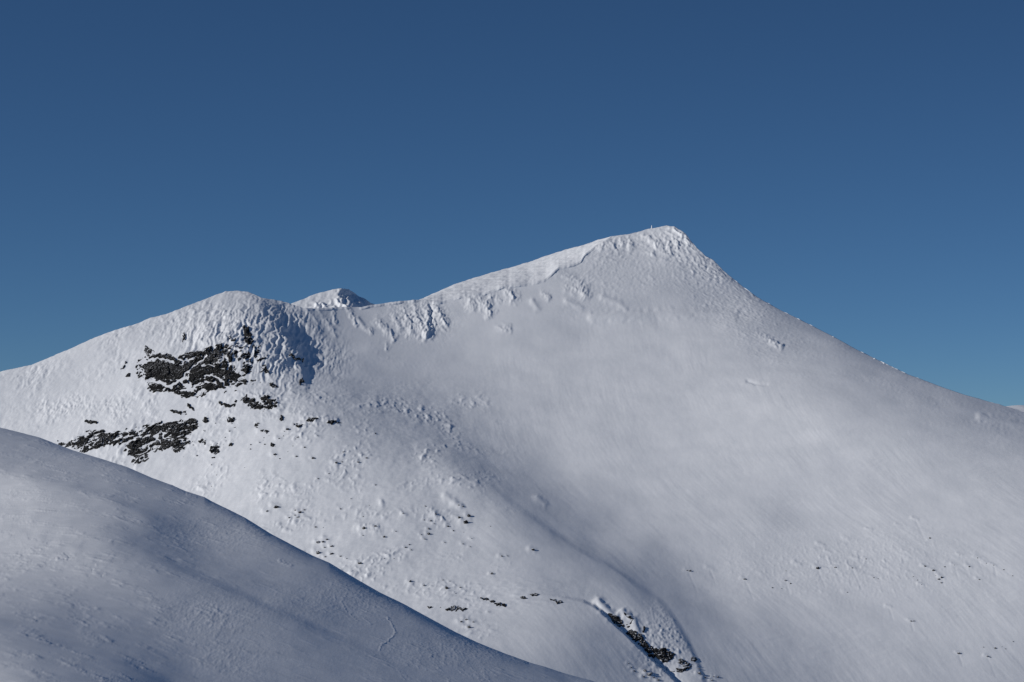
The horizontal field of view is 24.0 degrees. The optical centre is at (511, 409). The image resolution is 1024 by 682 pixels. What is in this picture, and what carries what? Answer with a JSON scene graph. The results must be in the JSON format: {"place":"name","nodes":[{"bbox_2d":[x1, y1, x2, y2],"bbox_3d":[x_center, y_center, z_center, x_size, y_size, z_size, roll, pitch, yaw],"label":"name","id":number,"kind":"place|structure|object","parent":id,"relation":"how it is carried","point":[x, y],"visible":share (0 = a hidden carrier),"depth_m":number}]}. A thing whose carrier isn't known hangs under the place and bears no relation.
{"place":"outdoors","nodes":[
{"label":"outdoors","id":0,"kind":"place"},
{"bbox_2d":[0,428,593,681],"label":"snow slope","id":1,"kind":"structure","parent":0,"point":[111,571],"depth_m":505.36},
{"bbox_2d":[291,288,374,308],"bbox_3d":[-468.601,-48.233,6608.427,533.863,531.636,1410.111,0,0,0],"label":"distant peak","id":2,"kind":"structure","parent":0,"point":[340,297],"depth_m":6150.35},
{"bbox_2d":[0,225,1023,681],"bbox_3d":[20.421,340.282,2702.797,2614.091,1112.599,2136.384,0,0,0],"label":"mountain","id":3,"kind":"structure","parent":0,"point":[670,437],"depth_m":2205.13},
{"bbox_2d":[84,419,96,423],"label":"rock outcrop","id":4,"kind":"object","parent":3,"relation":"on","point":[90,421],"visible":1,"depth_m":2310.69},
{"bbox_2d":[57,418,197,464],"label":"rock band","id":5,"kind":"object","parent":3,"relation":"on","point":[154,429],"visible":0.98,"depth_m":2269.30},
{"bbox_2d":[170,409,186,414],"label":"rock outcrop","id":6,"kind":"object","parent":3,"relation":"on","point":[176,411],"visible":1,"depth_m":2297.78},
{"bbox_2d":[135,325,267,397],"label":"rock cliff","id":7,"kind":"structure","parent":3,"relation":"on","point":[157,369],"depth_m":2359.36},
{"bbox_2d":[209,445,218,454],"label":"craggy rock","id":8,"kind":"object","parent":3,"relation":"on","point":[213,449],"visible":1,"depth_m":2218.00},
{"bbox_2d":[219,399,236,407],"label":"rock outcrop","id":9,"kind":"object","parent":3,"relation":"on","point":[225,404],"visible":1,"depth_m":2289.86},
{"bbox_2d":[227,417,234,422],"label":"craggy rock","id":10,"kind":"object","parent":3,"relation":"on","point":[232,419],"visible":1,"depth_m":2261.82},
{"bbox_2d":[240,394,277,409],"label":"rock outcrop","id":11,"kind":"object","parent":3,"relation":"on","point":[251,401],"visible":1,"depth_m":2283.01},
{"bbox_2d":[289,353,303,362],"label":"rock outcrop","id":12,"kind":"object","parent":3,"relation":"on","point":[293,356],"visible":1,"depth_m":2389.64},
{"bbox_2d":[306,417,317,421],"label":"craggy rock","id":13,"kind":"object","parent":3,"relation":"on","point":[310,419],"visible":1,"depth_m":2241.31},
{"bbox_2d":[327,420,340,424],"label":"rock outcrop","id":14,"kind":"object","parent":3,"relation":"on","point":[331,422],"visible":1,"depth_m":2238.69},
{"bbox_2d":[440,605,467,611],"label":"rock ledge","id":15,"kind":"object","parent":3,"relation":"on","point":[452,608],"visible":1,"depth_m":1859.41},
{"bbox_2d":[480,597,505,606],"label":"rock ledge","id":16,"kind":"object","parent":3,"relation":"on","point":[497,604],"visible":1,"depth_m":1869.40},
{"bbox_2d":[608,613,632,627],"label":"gully rock","id":17,"kind":"object","parent":3,"relation":"on","point":[615,619],"visible":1,"depth_m":1859.60},
{"bbox_2d":[625,629,648,650],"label":"gully rock","id":18,"kind":"object","parent":3,"relation":"on","point":[633,635],"visible":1,"depth_m":1836.29},
{"bbox_2d":[645,646,674,663],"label":"gully rock","id":19,"kind":"object","parent":3,"relation":"on","point":[666,655],"visible":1,"depth_m":1819.68},
{"bbox_2d":[665,658,691,672],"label":"gully rock","id":20,"kind":"object","parent":3,"relation":"on","point":[681,662],"visible":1,"depth_m":1806.98},
{"bbox_2d":[0,0,1023,405],"label":"sky","id":21,"kind":"structure","parent":0,"point":[856,167]},
{"bbox_2d":[1006,405,1023,411],"bbox_3d":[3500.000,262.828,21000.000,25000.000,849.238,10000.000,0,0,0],"label":"distant hills","id":22,"kind":"structure","parent":0,"point":[1019,407],"depth_m":20422.46}
]}

